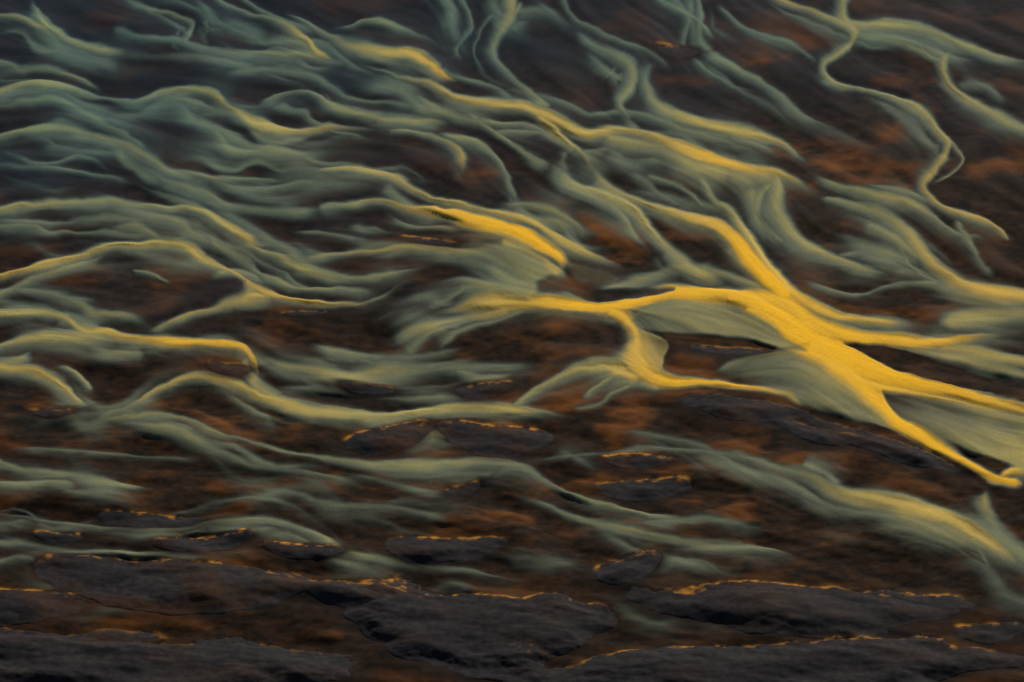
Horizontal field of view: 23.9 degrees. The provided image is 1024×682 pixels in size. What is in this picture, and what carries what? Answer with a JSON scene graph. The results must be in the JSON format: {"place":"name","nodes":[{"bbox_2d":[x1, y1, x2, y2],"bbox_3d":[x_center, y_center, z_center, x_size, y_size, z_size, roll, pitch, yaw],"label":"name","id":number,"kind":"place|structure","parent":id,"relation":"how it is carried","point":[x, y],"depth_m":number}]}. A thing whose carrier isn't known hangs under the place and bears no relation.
{"place":"outdoors","nodes":[
{"label":"outdoors","id":0,"kind":"place"},
{"bbox_2d":[306,580,389,607],"bbox_3d":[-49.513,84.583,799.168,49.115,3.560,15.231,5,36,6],"label":"basalt island","id":1,"kind":"structure","parent":0,"point":[343,594],"depth_m":798.95},
{"bbox_2d":[0,0,1023,681],"bbox_3d":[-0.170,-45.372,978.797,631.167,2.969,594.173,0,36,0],"label":"braided river delta ground","id":2,"kind":"structure","parent":0,"point":[820,202],"depth_m":942.64},
{"bbox_2d":[0,589,90,626],"bbox_3d":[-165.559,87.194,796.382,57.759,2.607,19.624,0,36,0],"label":"basalt island","id":3,"kind":"structure","parent":2,"relation":"on","point":[18,607],"depth_m":795.51},
{"bbox_2d":[30,409,72,417],"bbox_3d":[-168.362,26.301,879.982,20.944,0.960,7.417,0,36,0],"label":"basalt island","id":4,"kind":"structure","parent":2,"relation":"on","point":[49,413],"depth_m":879.77},
{"bbox_2d":[33,531,81,542],"bbox_3d":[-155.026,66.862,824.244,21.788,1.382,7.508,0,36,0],"label":"basalt island","id":5,"kind":"structure","parent":2,"relation":"on","point":[52,537],"depth_m":823.72},
{"bbox_2d":[97,511,205,527],"bbox_3d":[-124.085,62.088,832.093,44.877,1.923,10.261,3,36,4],"label":"basalt island","id":6,"kind":"structure","parent":2,"relation":"on","point":[127,519],"depth_m":832.42},
{"bbox_2d":[33,554,313,615],"bbox_3d":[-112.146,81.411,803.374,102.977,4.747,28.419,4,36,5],"label":"basalt island","id":7,"kind":"structure","parent":2,"relation":"on","point":[172,587],"depth_m":803.28},
{"bbox_2d":[0,627,358,681],"bbox_3d":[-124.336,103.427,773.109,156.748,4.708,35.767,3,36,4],"label":"basalt island","id":8,"kind":"structure","parent":2,"relation":"on","point":[104,655],"depth_m":772.95},
{"bbox_2d":[151,529,251,551],"bbox_3d":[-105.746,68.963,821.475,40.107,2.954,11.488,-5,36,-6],"label":"basalt island","id":9,"kind":"structure","parent":2,"relation":"on","point":[229,540],"depth_m":821.52},
{"bbox_2d":[206,362,250,374],"bbox_3d":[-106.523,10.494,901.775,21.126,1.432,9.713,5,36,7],"label":"basalt island","id":10,"kind":"structure","parent":2,"relation":"on","point":[223,368],"depth_m":901.71},
{"bbox_2d":[278,311,324,315],"bbox_3d":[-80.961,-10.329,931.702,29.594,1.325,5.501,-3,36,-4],"label":"basalt island","id":11,"kind":"structure","parent":2,"relation":"on","point":[297,313],"depth_m":931.23},
{"bbox_2d":[262,541,344,559],"bbox_3d":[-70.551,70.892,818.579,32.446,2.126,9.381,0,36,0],"label":"basalt island","id":12,"kind":"structure","parent":2,"relation":"on","point":[299,551],"depth_m":817.86},
{"bbox_2d":[338,382,393,394],"bbox_3d":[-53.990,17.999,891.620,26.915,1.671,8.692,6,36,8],"label":"basalt island","id":13,"kind":"structure","parent":2,"relation":"on","point":[358,388],"depth_m":891.49},
{"bbox_2d":[344,420,433,456],"bbox_3d":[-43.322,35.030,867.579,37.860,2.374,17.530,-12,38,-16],"label":"basalt island","id":14,"kind":"structure","parent":2,"relation":"on","point":[388,440],"depth_m":866.60},
{"bbox_2d":[401,236,451,244],"bbox_3d":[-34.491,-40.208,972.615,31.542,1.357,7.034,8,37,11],"label":"basalt island","id":15,"kind":"structure","parent":2,"relation":"on","point":[431,241],"depth_m":971.96},
{"bbox_2d":[384,537,507,564],"bbox_3d":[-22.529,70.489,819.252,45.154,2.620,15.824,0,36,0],"label":"basalt island","id":16,"kind":"structure","parent":2,"relation":"on","point":[419,550],"depth_m":818.28},
{"bbox_2d":[447,482,479,495],"bbox_3d":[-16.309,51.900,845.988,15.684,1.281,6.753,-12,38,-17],"label":"basalt island","id":17,"kind":"structure","parent":2,"relation":"on","point":[465,489],"depth_m":845.86},
{"bbox_2d":[343,580,617,681],"bbox_3d":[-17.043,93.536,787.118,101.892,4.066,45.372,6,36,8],"label":"basalt island","id":18,"kind":"structure","parent":2,"relation":"on","point":[486,637],"depth_m":786.41},
{"bbox_2d":[455,381,512,398],"bbox_3d":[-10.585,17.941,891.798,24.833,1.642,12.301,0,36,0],"label":"basalt island","id":19,"kind":"structure","parent":2,"relation":"on","point":[487,390],"depth_m":891.09},
{"bbox_2d":[435,421,552,457],"bbox_3d":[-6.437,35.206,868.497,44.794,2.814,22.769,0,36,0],"label":"basalt island","id":20,"kind":"structure","parent":2,"relation":"on","point":[495,441],"depth_m":868.06},
{"bbox_2d":[593,551,660,584],"bbox_3d":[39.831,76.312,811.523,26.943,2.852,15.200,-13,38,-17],"label":"basalt island","id":21,"kind":"structure","parent":2,"relation":"on","point":[632,567],"depth_m":810.80},
{"bbox_2d":[604,453,670,469],"bbox_3d":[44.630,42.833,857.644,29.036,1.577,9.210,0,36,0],"label":"basalt island","id":22,"kind":"structure","parent":2,"relation":"on","point":[634,461],"depth_m":857.41},
{"bbox_2d":[595,477,690,501],"bbox_3d":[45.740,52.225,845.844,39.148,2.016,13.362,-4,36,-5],"label":"basalt island","id":23,"kind":"structure","parent":2,"relation":"on","point":[644,490],"depth_m":845.64},
{"bbox_2d":[654,43,697,58],"bbox_3d":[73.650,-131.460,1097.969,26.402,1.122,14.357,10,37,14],"label":"basalt island","id":24,"kind":"structure","parent":2,"relation":"on","point":[674,51],"depth_m":1097.75},
{"bbox_2d":[690,345,762,354],"bbox_3d":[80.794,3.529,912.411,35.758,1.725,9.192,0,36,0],"label":"basalt island","id":25,"kind":"structure","parent":2,"relation":"on","point":[723,350],"depth_m":912.01},
{"bbox_2d":[680,394,809,422],"bbox_3d":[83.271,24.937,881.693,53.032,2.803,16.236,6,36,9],"label":"basalt island","id":26,"kind":"structure","parent":2,"relation":"on","point":[725,407],"depth_m":880.81},
{"bbox_2d":[502,636,1023,681],"bbox_3d":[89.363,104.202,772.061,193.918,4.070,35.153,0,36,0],"label":"basalt island","id":27,"kind":"structure","parent":2,"relation":"on","point":[909,659],"depth_m":772.03},
{"bbox_2d":[625,580,974,639],"bbox_3d":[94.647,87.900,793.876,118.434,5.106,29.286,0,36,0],"label":"basalt island","id":28,"kind":"structure","parent":2,"relation":"on","point":[759,607],"depth_m":793.08},
{"bbox_2d":[774,419,849,445],"bbox_3d":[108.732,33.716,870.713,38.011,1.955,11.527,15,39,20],"label":"basalt island","id":29,"kind":"structure","parent":2,"relation":"on","point":[810,434],"depth_m":869.78},
{"bbox_2d":[802,414,959,472],"bbox_3d":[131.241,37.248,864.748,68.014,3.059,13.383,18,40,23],"label":"basalt island","id":30,"kind":"structure","parent":2,"relation":"on","point":[901,452],"depth_m":862.91},
{"bbox_2d":[954,622,1023,644],"bbox_3d":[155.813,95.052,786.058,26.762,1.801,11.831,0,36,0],"label":"basalt island","id":31,"kind":"structure","parent":2,"relation":"on","point":[990,633],"depth_m":786.16},
{"bbox_2d":[875,590,964,605],"bbox_3d":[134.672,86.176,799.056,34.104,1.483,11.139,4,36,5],"label":"basalt island","id":32,"kind":"structure","parent":0,"point":[930,600],"depth_m":799.96}
]}

